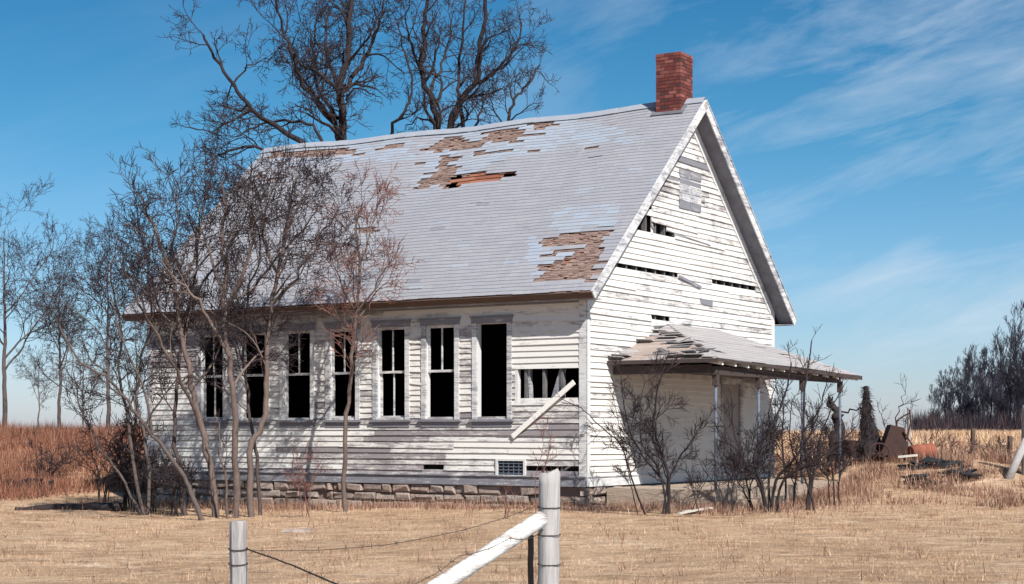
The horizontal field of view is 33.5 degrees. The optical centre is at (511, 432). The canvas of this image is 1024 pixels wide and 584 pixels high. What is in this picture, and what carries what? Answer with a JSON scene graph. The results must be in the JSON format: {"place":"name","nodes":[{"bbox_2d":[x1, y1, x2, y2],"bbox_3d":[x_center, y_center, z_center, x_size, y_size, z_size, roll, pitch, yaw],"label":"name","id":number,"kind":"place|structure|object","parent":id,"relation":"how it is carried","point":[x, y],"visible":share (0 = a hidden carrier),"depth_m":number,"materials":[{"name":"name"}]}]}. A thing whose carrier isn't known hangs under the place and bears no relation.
{"place":"outdoors","nodes":[
{"label":"outdoors","id":0,"kind":"place"},
{"bbox_2d":[0,416,147,500],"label":"red grass","id":1,"kind":"structure","parent":0,"point":[18,470],"depth_m":46.43,"materials":[{"name":"brown plant"}]},
{"bbox_2d":[0,435,1023,583],"bbox_3d":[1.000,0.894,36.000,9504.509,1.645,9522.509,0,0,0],"label":"ground","id":2,"kind":"structure","parent":0,"point":[699,574],"depth_m":23.38,"materials":[{"name":"beige plant"}]},
{"bbox_2d":[2,478,53,491],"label":"brush","id":3,"kind":"object","parent":2,"relation":"on","point":[41,479],"visible":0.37,"depth_m":42.35,"materials":[{"name":"brown plant"}]},
{"bbox_2d":[8,325,68,424],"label":"bare tree","id":4,"kind":"object","parent":2,"relation":"on","point":[30,375],"visible":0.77,"depth_m":95.03,"materials":[{"name":"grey plant"}]},
{"bbox_2d":[0,171,91,425],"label":"bare tree","id":5,"kind":"object","parent":2,"relation":"on","point":[5,292],"visible":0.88,"depth_m":62.24,"materials":[{"name":"brown plant"}]},
{"bbox_2d":[21,425,79,479],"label":"brush","id":6,"kind":"object","parent":2,"relation":"on","point":[48,461],"visible":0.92,"depth_m":44.38,"materials":[{"name":"brown plant"}]},
{"bbox_2d":[12,214,115,428],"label":"bare tree","id":7,"kind":"object","parent":2,"relation":"on","point":[60,390],"visible":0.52,"depth_m":65.78,"materials":[{"name":"brown plant"}]},
{"bbox_2d":[14,501,126,511],"bbox_3d":[-9.390,1.602,36.430,2.540,0.335,0.552,0,0,14],"label":"fallen limb","id":8,"kind":"object","parent":2,"relation":"on","point":[109,506],"visible":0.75,"depth_m":36.41,"materials":[{"name":"brown wood"}]},
{"bbox_2d":[37,319,111,425],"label":"bare tree","id":9,"kind":"object","parent":2,"relation":"on","point":[52,361],"visible":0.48,"depth_m":89.81,"materials":[{"name":"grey plant"}]},
{"bbox_2d":[16,201,146,431],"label":"bare tree","id":10,"kind":"object","parent":2,"relation":"on","point":[107,342],"visible":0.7,"depth_m":57.93,"materials":[{"name":"brown plant"}]},
{"bbox_2d":[71,426,142,501],"bbox_3d":[-9.587,0.758,40.177,1.930,1.865,1.964,0,0,0],"label":"brush","id":11,"kind":"object","parent":2,"relation":"on","point":[99,473],"visible":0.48,"depth_m":39.93,"materials":[{"name":"brown plant"}]},
{"bbox_2d":[74,281,146,427],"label":"bare tree","id":12,"kind":"object","parent":2,"relation":"on","point":[135,343],"visible":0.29,"depth_m":74.97,"materials":[{"name":"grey plant"}]},
{"bbox_2d":[43,195,190,514],"bbox_3d":[-7.916,-1.565,34.715,3.050,6.626,2.795,0,0,0],"label":"bare tree","id":13,"kind":"object","parent":2,"relation":"on","point":[127,410],"visible":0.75,"depth_m":34.48,"materials":[{"name":"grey plant"}]},
{"bbox_2d":[85,421,149,509],"bbox_3d":[-8.326,0.719,36.420,1.256,1.987,2.486,0,0,-28],"label":"brush","id":14,"kind":"object","parent":2,"relation":"on","point":[125,477],"visible":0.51,"depth_m":36.34,"materials":[{"name":"brown plant"}]},
{"bbox_2d":[48,260,204,520],"bbox_3d":[-7.114,-0.746,31.794,1.981,5.042,2.835,0,0,36],"label":"bare tree","id":15,"kind":"object","parent":2,"relation":"on","point":[150,431],"visible":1,"depth_m":32.08,"materials":[{"name":"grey plant"}]},
{"bbox_2d":[108,401,166,511],"bbox_3d":[-7.849,0.516,35.440,1.267,2.381,2.399,0,0,0],"label":"brush","id":16,"kind":"object","parent":2,"relation":"on","point":[134,418],"visible":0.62,"depth_m":35.42,"materials":[{"name":"brown plant"}]},
{"bbox_2d":[120,435,184,512],"bbox_3d":[-7.290,0.875,34.644,1.384,1.661,1.933,0,0,-26],"label":"brush","id":17,"kind":"object","parent":2,"relation":"on","point":[144,473],"visible":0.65,"depth_m":34.78,"materials":[{"name":"brown plant"}]},
{"bbox_2d":[148,454,208,516],"bbox_3d":[-6.653,1.070,33.981,1.083,1.308,2.469,0,0,-25],"label":"brush","id":18,"kind":"object","parent":2,"relation":"on","point":[172,481],"visible":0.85,"depth_m":33.92,"materials":[{"name":"brown plant"}]},
{"bbox_2d":[97,135,265,517],"bbox_3d":[-6.549,-2.033,33.319,3.212,7.570,3.687,0,0,0],"label":"bare tree","id":19,"kind":"object","parent":2,"relation":"on","point":[193,400],"visible":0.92,"depth_m":33.24,"materials":[{"name":"brown plant"}]},
{"bbox_2d":[102,156,296,515],"bbox_3d":[-6.282,-1.873,34.062,3.917,7.250,2.428,0,0,0],"label":"bare tree","id":20,"kind":"object","parent":2,"relation":"on","point":[175,424],"visible":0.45,"depth_m":34.16,"materials":[{"name":"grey plant"}]},
{"bbox_2d":[205,408,234,518],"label":"sapling","id":21,"kind":"object","parent":2,"relation":"on","point":[226,483],"visible":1,"depth_m":32.88,"materials":[{"name":"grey plant"}]},
{"bbox_2d":[127,130,314,517],"bbox_3d":[-5.631,-2.054,33.338,3.756,7.603,3.166,0,0,0],"label":"bare tree","id":22,"kind":"object","parent":2,"relation":"on","point":[252,225],"visible":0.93,"depth_m":33.07,"materials":[{"name":"brown plant"}]},
{"bbox_2d":[229,520,247,583],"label":"fence post","id":23,"kind":"object","parent":2,"relation":"on","point":[238,540],"visible":1,"depth_m":9.56,"materials":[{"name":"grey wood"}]},
{"bbox_2d":[246,548,338,583],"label":"barbed wire","id":24,"kind":"object","parent":23,"relation":"attached to","point":[294,566],"visible":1,"depth_m":8.79,"materials":[{"name":"black metal"}]},
{"bbox_2d":[253,505,537,551],"bbox_3d":[-0.657,0.612,10.800,0.036,0.207,2.927,0,0,35],"label":"barbed wire","id":25,"kind":"object","parent":23,"relation":"attached to","point":[388,544],"visible":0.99,"depth_m":10.62,"materials":[{"name":"metal"}]},
{"bbox_2d":[157,0,324,184],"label":"bare oak","id":26,"kind":"object","parent":2,"relation":"on","point":[258,114],"visible":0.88,"depth_m":49.82,"materials":[{"name":"brown plant"}]},
{"bbox_2d":[160,149,361,514],"bbox_3d":[-5.019,-1.963,34.612,3.983,7.440,2.584,0,0,0],"label":"bare tree","id":27,"kind":"object","parent":2,"relation":"on","point":[248,411],"visible":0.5,"depth_m":34.57,"materials":[{"name":"brown plant"}]},
{"bbox_2d":[182,125,389,516],"bbox_3d":[-4.443,-2.156,33.249,3.554,7.826,3.236,0,0,26],"label":"bare tree","id":28,"kind":"object","parent":2,"relation":"on","point":[288,223],"visible":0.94,"depth_m":33.66,"materials":[{"name":"brown plant"}]},
{"bbox_2d":[282,528,312,531],"bbox_3d":[-3.469,1.572,27.500,0.478,0.050,0.282,0,0,5],"label":"flat stone","id":29,"kind":"object","parent":2,"relation":"on","point":[297,530],"visible":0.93,"depth_m":27.39,"materials":[{"name":"stone"}]},
{"bbox_2d":[283,440,330,516],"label":"bare shrub","id":30,"kind":"object","parent":2,"relation":"on","point":[302,482],"visible":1,"depth_m":32.60,"materials":[{"name":"brown plant"}]},
{"bbox_2d":[236,0,422,141],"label":"bare oak","id":31,"kind":"object","parent":2,"relation":"on","point":[340,88],"visible":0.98,"depth_m":51.45,"materials":[{"name":"brown plant"}]},
{"bbox_2d":[294,158,425,511],"bbox_3d":[-2.994,-1.936,34.037,2.598,7.215,2.310,0,0,0],"label":"bare tree","id":32,"kind":"object","parent":2,"relation":"on","point":[353,344],"visible":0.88,"depth_m":34.16,"materials":[{"name":"brown plant"}]},
{"bbox_2d":[360,0,488,134],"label":"bare oak","id":33,"kind":"object","parent":2,"relation":"on","point":[437,118],"visible":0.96,"depth_m":52.83,"materials":[{"name":"brown plant"}]},
{"bbox_2d":[420,0,555,128],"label":"bare oak","id":34,"kind":"object","parent":2,"relation":"on","point":[462,98],"visible":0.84,"depth_m":54.67,"materials":[{"name":"brown plant"}]},
{"bbox_2d":[121,51,861,508],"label":"schoolhouse","id":35,"kind":"structure","parent":2,"relation":"on","point":[559,253],"depth_m":36.23,"materials":[{"name":"paint"}]},
{"bbox_2d":[193,327,228,426],"bbox_3d":[-6.700,-1.241,38.146,1.006,2.228,0.206,0,0,32],"label":"window","id":36,"kind":"structure","parent":35,"relation":"in","point":[200,389],"depth_m":38.28,"materials":[{"name":"paint"}]},
{"bbox_2d":[237,325,270,426],"bbox_3d":[-5.668,-1.241,37.491,1.006,2.228,0.209,0,0,32],"label":"window","id":37,"kind":"structure","parent":35,"relation":"in","point":[241,387],"depth_m":37.63,"materials":[{"name":"paint"}]},
{"bbox_2d":[276,323,316,426],"bbox_3d":[-4.625,-1.241,36.835,1.062,2.228,0.207,0,0,32],"label":"window","id":38,"kind":"structure","parent":35,"relation":"in","point":[283,379],"depth_m":36.86,"materials":[{"name":"paint"}]},
{"bbox_2d":[322,321,361,426],"bbox_3d":[-3.576,-1.241,36.172,1.019,2.228,0.208,0,0,32],"label":"window","id":39,"kind":"structure","parent":35,"relation":"in","point":[330,373],"depth_m":36.32,"materials":[{"name":"paint"}]},
{"bbox_2d":[369,319,411,426],"bbox_3d":[-2.499,-1.241,35.491,1.050,2.228,0.208,0,0,32],"label":"window","id":40,"kind":"structure","parent":35,"relation":"in","point":[398,324],"depth_m":35.55,"materials":[{"name":"paint"}]},
{"bbox_2d":[418,317,461,426],"bbox_3d":[-1.447,-1.241,34.828,1.041,2.228,0.208,0,0,32],"label":"window","id":41,"kind":"structure","parent":35,"relation":"in","point":[426,324],"depth_m":34.87,"materials":[{"name":"paint"}]},
{"bbox_2d":[468,314,513,426],"bbox_3d":[-0.381,-1.241,34.156,1.051,2.228,0.208,0,0,32],"label":"window","id":42,"kind":"structure","parent":35,"relation":"in","point":[476,321],"depth_m":34.23,"materials":[{"name":"paint"}]},
{"bbox_2d":[511,380,574,438],"bbox_3d":[0.604,-0.453,33.427,1.507,1.150,0.029,0,0,34],"label":"loose plank","id":43,"kind":"object","parent":35,"relation":"attached to","point":[542,410],"visible":1,"depth_m":33.41,"materials":[{"name":"white paint"}]},
{"bbox_2d":[679,168,700,212],"bbox_3d":[3.854,-5.227,36.768,0.020,0.836,1.039,0,0,32],"label":"attic window","id":44,"kind":"structure","parent":35,"relation":"in","point":[684,199],"depth_m":36.72,"materials":[{"name":"paint"}]},
{"bbox_2d":[720,378,743,477],"bbox_3d":[4.957,-0.113,38.582,0.105,2.234,1.190,0,0,32],"label":"door","id":45,"kind":"structure","parent":35,"relation":"in","point":[736,389],"depth_m":38.63,"materials":[{"name":"paint"}]},
{"bbox_2d":[497,480,519,517],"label":"bare shrub","id":46,"kind":"object","parent":2,"relation":"on","point":[514,495],"visible":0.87,"depth_m":30.00,"materials":[{"name":"plant"}]},
{"bbox_2d":[477,38,558,123],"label":"bare oak","id":47,"kind":"object","parent":2,"relation":"on","point":[530,79],"visible":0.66,"depth_m":56.98,"materials":[{"name":"brown plant"}]},
{"bbox_2d":[527,535,533,583],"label":"fence stake","id":48,"kind":"object","parent":2,"relation":"on","point":[530,560],"visible":0.85,"depth_m":12.33,"materials":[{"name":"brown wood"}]},
{"bbox_2d":[525,409,563,512],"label":"bare shrub","id":49,"kind":"object","parent":2,"relation":"on","point":[547,450],"visible":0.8,"depth_m":31.00,"materials":[{"name":"brown plant"}]},
{"bbox_2d":[537,468,559,583],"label":"fence post","id":50,"kind":"object","parent":2,"relation":"on","point":[549,497],"visible":0.97,"depth_m":11.94,"materials":[{"name":"white wood"}]},
{"bbox_2d":[427,511,547,583],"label":"brace pole","id":51,"kind":"object","parent":50,"relation":"attached to","point":[464,569],"visible":0.99,"depth_m":11.54,"materials":[{"name":"white paint"}]},
{"bbox_2d":[412,534,537,583],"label":"barbed wire","id":52,"kind":"object","parent":51,"relation":"attached to","point":[473,553],"visible":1,"depth_m":10.99,"materials":[{"name":"metal"}]},
{"bbox_2d":[560,472,1014,516],"bbox_3d":[6.475,0.617,24.767,1.183,0.170,28.304,0,0,23],"label":"barbed wire","id":53,"kind":"object","parent":50,"relation":"attached to","point":[773,510],"visible":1,"depth_m":15.13,"materials":[{"name":"metal"}]},
{"bbox_2d":[552,380,647,514],"bbox_3d":[1.674,0.284,30.603,1.836,2.521,0.860,0,0,-34],"label":"bare shrub","id":54,"kind":"object","parent":2,"relation":"on","point":[622,446],"visible":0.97,"depth_m":30.84,"materials":[{"name":"brown plant"}]},
{"bbox_2d":[598,350,718,513],"bbox_3d":[2.662,-0.014,31.131,2.271,3.100,1.436,0,0,0],"label":"bare shrub","id":55,"kind":"object","parent":2,"relation":"on","point":[656,446],"visible":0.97,"depth_m":31.08,"materials":[{"name":"brown plant"}]},
{"bbox_2d":[674,454,723,514],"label":"bare shrub","id":56,"kind":"object","parent":2,"relation":"on","point":[691,484],"visible":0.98,"depth_m":30.99,"materials":[{"name":"brown plant"}]},
{"bbox_2d":[694,402,758,513],"bbox_3d":[3.903,0.475,31.332,1.335,2.127,0.667,0,0,0],"label":"bare shrub","id":57,"kind":"object","parent":2,"relation":"on","point":[734,467],"visible":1,"depth_m":31.29,"materials":[{"name":"brown plant"}]},
{"bbox_2d":[716,410,781,510],"bbox_3d":[4.430,0.540,31.809,1.147,1.960,0.996,0,0,-28],"label":"bare shrub","id":58,"kind":"object","parent":2,"relation":"on","point":[730,458],"visible":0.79,"depth_m":31.83,"materials":[{"name":"brown plant"}]},
{"bbox_2d":[758,367,823,505],"bbox_3d":[5.458,0.119,33.072,1.629,2.807,0.964,0,0,-43],"label":"bare shrub","id":59,"kind":"object","parent":2,"relation":"on","point":[782,443],"visible":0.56,"depth_m":32.98,"materials":[{"name":"brown plant"}]},
{"bbox_2d":[714,340,868,512],"bbox_3d":[5.108,-0.112,31.467,2.691,3.283,1.860,0,0,0],"label":"bare shrub","id":60,"kind":"object","parent":2,"relation":"on","point":[757,477],"visible":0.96,"depth_m":31.55,"materials":[{"name":"brown plant"}]},
{"bbox_2d":[771,324,857,510],"bbox_3d":[5.797,-0.275,32.686,1.501,3.638,1.500,0,0,29],"label":"bare shrub","id":61,"kind":"object","parent":2,"relation":"on","point":[809,498],"visible":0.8,"depth_m":32.65,"materials":[{"name":"brown plant"}]},
{"bbox_2d":[793,403,837,463],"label":"brush","id":62,"kind":"object","parent":2,"relation":"on","point":[813,435],"visible":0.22,"depth_m":41.52,"materials":[{"name":"brown plant"}]},
{"bbox_2d":[805,423,868,505],"bbox_3d":[6.474,0.632,34.553,1.263,1.784,0.846,0,0,-24],"label":"bare shrub","id":63,"kind":"object","parent":2,"relation":"on","point":[841,461],"visible":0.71,"depth_m":34.50,"materials":[{"name":"brown plant"}]},
{"bbox_2d":[818,439,858,461],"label":"rusty axle","id":64,"kind":"object","parent":2,"relation":"on","point":[848,447],"visible":0.09,"depth_m":41.35,"materials":[{"name":"metal"}]},
{"bbox_2d":[823,422,859,461],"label":"brush","id":65,"kind":"object","parent":2,"relation":"on","point":[852,436],"visible":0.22,"depth_m":42.91,"materials":[{"name":"brown plant"}]},
{"bbox_2d":[826,394,861,462],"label":"gnarled stump","id":66,"kind":"object","parent":2,"relation":"on","point":[835,410],"visible":0.5,"depth_m":41.92,"materials":[{"name":"brown plant"}]},
{"bbox_2d":[850,386,884,463],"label":"vine stump","id":67,"kind":"object","parent":2,"relation":"on","point":[867,425],"visible":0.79,"depth_m":40.37,"materials":[{"name":"brown plant"}]},
{"bbox_2d":[868,410,912,464],"bbox_3d":[8.944,0.097,39.922,1.362,1.283,0.887,0,0,0],"label":"farm machine","id":68,"kind":"object","parent":2,"relation":"on","point":[894,439],"visible":0.68,"depth_m":39.69,"materials":[{"name":"metal"}]},
{"bbox_2d":[770,427,1023,510],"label":"tan grass","id":69,"kind":"structure","parent":2,"relation":"on","point":[1006,459],"depth_m":37.37,"materials":[{"name":"beige plant"}]},
{"bbox_2d":[876,374,920,428],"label":"sapling","id":70,"kind":"object","parent":2,"relation":"on","point":[911,401],"visible":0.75,"depth_m":42.98,"materials":[{"name":"plant"}]},
{"bbox_2d":[898,454,917,457],"bbox_3d":[8.919,0.691,38.350,0.436,0.435,0.080,0,0,13],"label":"short rail","id":71,"kind":"object","parent":2,"relation":"on","point":[912,455],"visible":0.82,"depth_m":38.31,"materials":[{"name":"white wood"}]},
{"bbox_2d":[907,407,910,446],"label":"field post","id":72,"kind":"object","parent":2,"relation":"on","point":[909,436],"visible":0.37,"depth_m":43.96,"materials":[{"name":"grey wood"}]},
{"bbox_2d":[907,443,936,460],"bbox_3d":[9.511,0.460,39.500,0.615,0.454,0.426,0,0,-16],"label":"rusty barrel","id":73,"kind":"object","parent":2,"relation":"on","point":[927,447],"visible":0.7,"depth_m":39.36,"materials":[{"name":"metal"}]},
{"bbox_2d":[900,473,948,484],"bbox_3d":[8.921,1.052,37.055,0.999,0.353,0.916,0,0,30],"label":"charred heap","id":74,"kind":"object","parent":2,"relation":"on","point":[915,476],"visible":0.46,"depth_m":36.88,"materials":[{"name":"black wood"}]},
{"bbox_2d":[897,456,971,470],"bbox_3d":[9.605,0.711,38.647,1.581,0.384,1.000,0,0,26],"label":"charred heap","id":75,"kind":"object","parent":2,"relation":"on","point":[940,463],"visible":0.81,"depth_m":38.51,"materials":[{"name":"black wood"}]},
{"bbox_2d":[910,424,958,452],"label":"brush","id":76,"kind":"object","parent":2,"relation":"on","point":[931,438],"visible":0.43,"depth_m":43.64,"materials":[{"name":"brown plant"}]},
{"bbox_2d":[926,383,942,421],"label":"copse tree","id":77,"kind":"object","parent":2,"relation":"on","point":[934,399],"visible":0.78,"depth_m":112.03,"materials":[{"name":"grey plant"}]},
{"bbox_2d":[934,377,943,416],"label":"copse tree","id":78,"kind":"object","parent":2,"relation":"on","point":[939,405],"visible":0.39,"depth_m":124.90,"materials":[{"name":"grey plant"}]},
{"bbox_2d":[934,370,954,418],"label":"copse tree","id":79,"kind":"object","parent":2,"relation":"on","point":[946,402],"visible":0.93,"depth_m":107.92,"materials":[{"name":"grey plant"}]},
{"bbox_2d":[937,426,980,456],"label":"brush","id":80,"kind":"object","parent":2,"relation":"on","point":[957,442],"visible":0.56,"depth_m":46.95,"materials":[{"name":"brown plant"}]},
{"bbox_2d":[944,357,973,415],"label":"copse tree","id":81,"kind":"object","parent":2,"relation":"on","point":[955,371],"visible":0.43,"depth_m":110.01,"materials":[{"name":"grey plant"}]},
{"bbox_2d":[938,466,981,480],"bbox_3d":[9.911,0.935,37.380,0.759,0.420,0.837,0,0,-29],"label":"charred heap","id":82,"kind":"object","parent":2,"relation":"on","point":[968,475],"visible":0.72,"depth_m":37.26,"materials":[{"name":"black wood"}]},
{"bbox_2d":[899,403,1021,432],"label":"undergrowth","id":83,"kind":"object","parent":2,"relation":"on","point":[980,423],"visible":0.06,"depth_m":94.45,"materials":[{"name":"brown plant"}]},
{"bbox_2d":[953,382,969,422],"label":"copse tree","id":84,"kind":"object","parent":2,"relation":"on","point":[959,401],"visible":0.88,"depth_m":100.09,"materials":[{"name":"grey plant"}]},
{"bbox_2d":[955,360,969,420],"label":"copse tree","id":85,"kind":"object","parent":2,"relation":"on","point":[963,382],"visible":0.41,"depth_m":104.92,"materials":[{"name":"grey plant"}]},
{"bbox_2d":[953,357,978,400],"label":"copse tree","id":86,"kind":"object","parent":2,"relation":"on","point":[972,378],"visible":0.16,"depth_m":121.81,"materials":[{"name":"grey plant"}]},
{"bbox_2d":[961,380,975,421],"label":"copse tree","id":87,"kind":"object","parent":2,"relation":"on","point":[966,399],"visible":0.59,"depth_m":102.34,"materials":[{"name":"grey plant"}]},
{"bbox_2d":[963,368,981,421],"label":"copse tree","id":88,"kind":"object","parent":2,"relation":"on","point":[970,403],"visible":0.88,"depth_m":101.12,"materials":[{"name":"grey plant"}]},
{"bbox_2d":[970,429,974,450],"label":"field post","id":89,"kind":"object","parent":2,"relation":"on","point":[973,433],"visible":0.52,"depth_m":49.94,"materials":[{"name":"brown wood"}]},
{"bbox_2d":[960,342,988,419],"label":"copse tree","id":90,"kind":"object","parent":2,"relation":"on","point":[970,368],"visible":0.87,"depth_m":102.01,"materials":[{"name":"grey plant"}]},
{"bbox_2d":[973,365,996,418],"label":"copse tree","id":91,"kind":"object","parent":2,"relation":"on","point":[988,407],"visible":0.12,"depth_m":106.55,"materials":[{"name":"grey plant"}]},
{"bbox_2d":[968,348,1002,419],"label":"copse tree","id":92,"kind":"object","parent":2,"relation":"on","point":[983,402],"visible":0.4,"depth_m":104.05,"materials":[{"name":"black plant"}]},
{"bbox_2d":[974,334,1008,422],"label":"copse tree","id":93,"kind":"object","parent":2,"relation":"on","point":[994,379],"visible":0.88,"depth_m":97.97,"materials":[{"name":"black plant"}]},
{"bbox_2d":[967,427,1016,456],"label":"brush","id":94,"kind":"object","parent":2,"relation":"on","point":[998,441],"visible":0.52,"depth_m":42.49,"materials":[{"name":"brown plant"}]},
{"bbox_2d":[987,343,1009,416],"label":"copse tree","id":95,"kind":"object","parent":2,"relation":"on","point":[995,377],"visible":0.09,"depth_m":119.93,"materials":[{"name":"black plant"}]},
{"bbox_2d":[992,359,1009,415],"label":"copse tree","id":96,"kind":"object","parent":2,"relation":"on","point":[999,390],"visible":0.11,"depth_m":110.71,"materials":[{"name":"black plant"}]},
{"bbox_2d":[992,362,1013,417],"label":"copse tree","id":97,"kind":"object","parent":2,"relation":"on","point":[1001,386],"visible":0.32,"depth_m":108.07,"materials":[{"name":"black plant"}]},
{"bbox_2d":[991,301,1023,426],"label":"copse tree","id":98,"kind":"object","parent":2,"relation":"on","point":[1007,376],"visible":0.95,"depth_m":95.77,"materials":[{"name":"brown plant"}]},
{"bbox_2d":[1007,436,1012,456],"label":"field post","id":99,"kind":"object","parent":2,"relation":"on","point":[1010,441],"visible":0.37,"depth_m":45.94,"materials":[{"name":"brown wood"}]},
{"bbox_2d":[998,329,1023,425],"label":"copse tree","id":100,"kind":"object","parent":2,"relation":"on","point":[1015,361],"visible":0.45,"depth_m":97.90,"materials":[{"name":"black plant"}]},
{"bbox_2d":[999,340,1023,417],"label":"copse tree","id":101,"kind":"object","parent":2,"relation":"on","point":[1021,385],"visible":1,"depth_m":94.90,"materials":[{"name":"black plant"}]},
{"bbox_2d":[1003,347,1023,417],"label":"copse tree","id":102,"kind":"object","parent":2,"relation":"on","point":[1012,378],"visible":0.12,"depth_m":105.69,"materials":[{"name":"black plant"}]},
{"bbox_2d":[1004,438,1023,479],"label":"brace pole","id":103,"kind":"object","parent":2,"relation":"on","point":[1016,461],"visible":0.93,"depth_m":37.56,"materials":[{"name":"white wood"}]},
{"bbox_2d":[1013,386,1022,406],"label":"copse tree","id":104,"kind":"object","parent":2,"relation":"on","point":[1017,397],"visible":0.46,"depth_m":96.94,"materials":[{"name":"black plant"}]},
{"bbox_2d":[1021,405,1023,474],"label":"fence post","id":105,"kind":"object","parent":2,"relation":"on","point":[1022,460],"visible":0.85,"depth_m":37.99,"materials":[{"name":"grey wood"}]},
{"bbox_2d":[0,0,1023,430],"label":"sky","id":106,"kind":"structure","parent":0,"point":[875,148],"materials":[{"name":"blue"}]},
{"bbox_2d":[25,459,1010,517],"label":"uncut grass","id":107,"kind":"structure","parent":0,"point":[800,501],"depth_m":34.52,"materials":[{"name":"beige plant"}]},
{"bbox_2d":[775,428,1020,465],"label":"field grass","id":108,"kind":"structure","parent":0,"point":[988,433],"depth_m":59.26,"materials":[{"name":"plant"}]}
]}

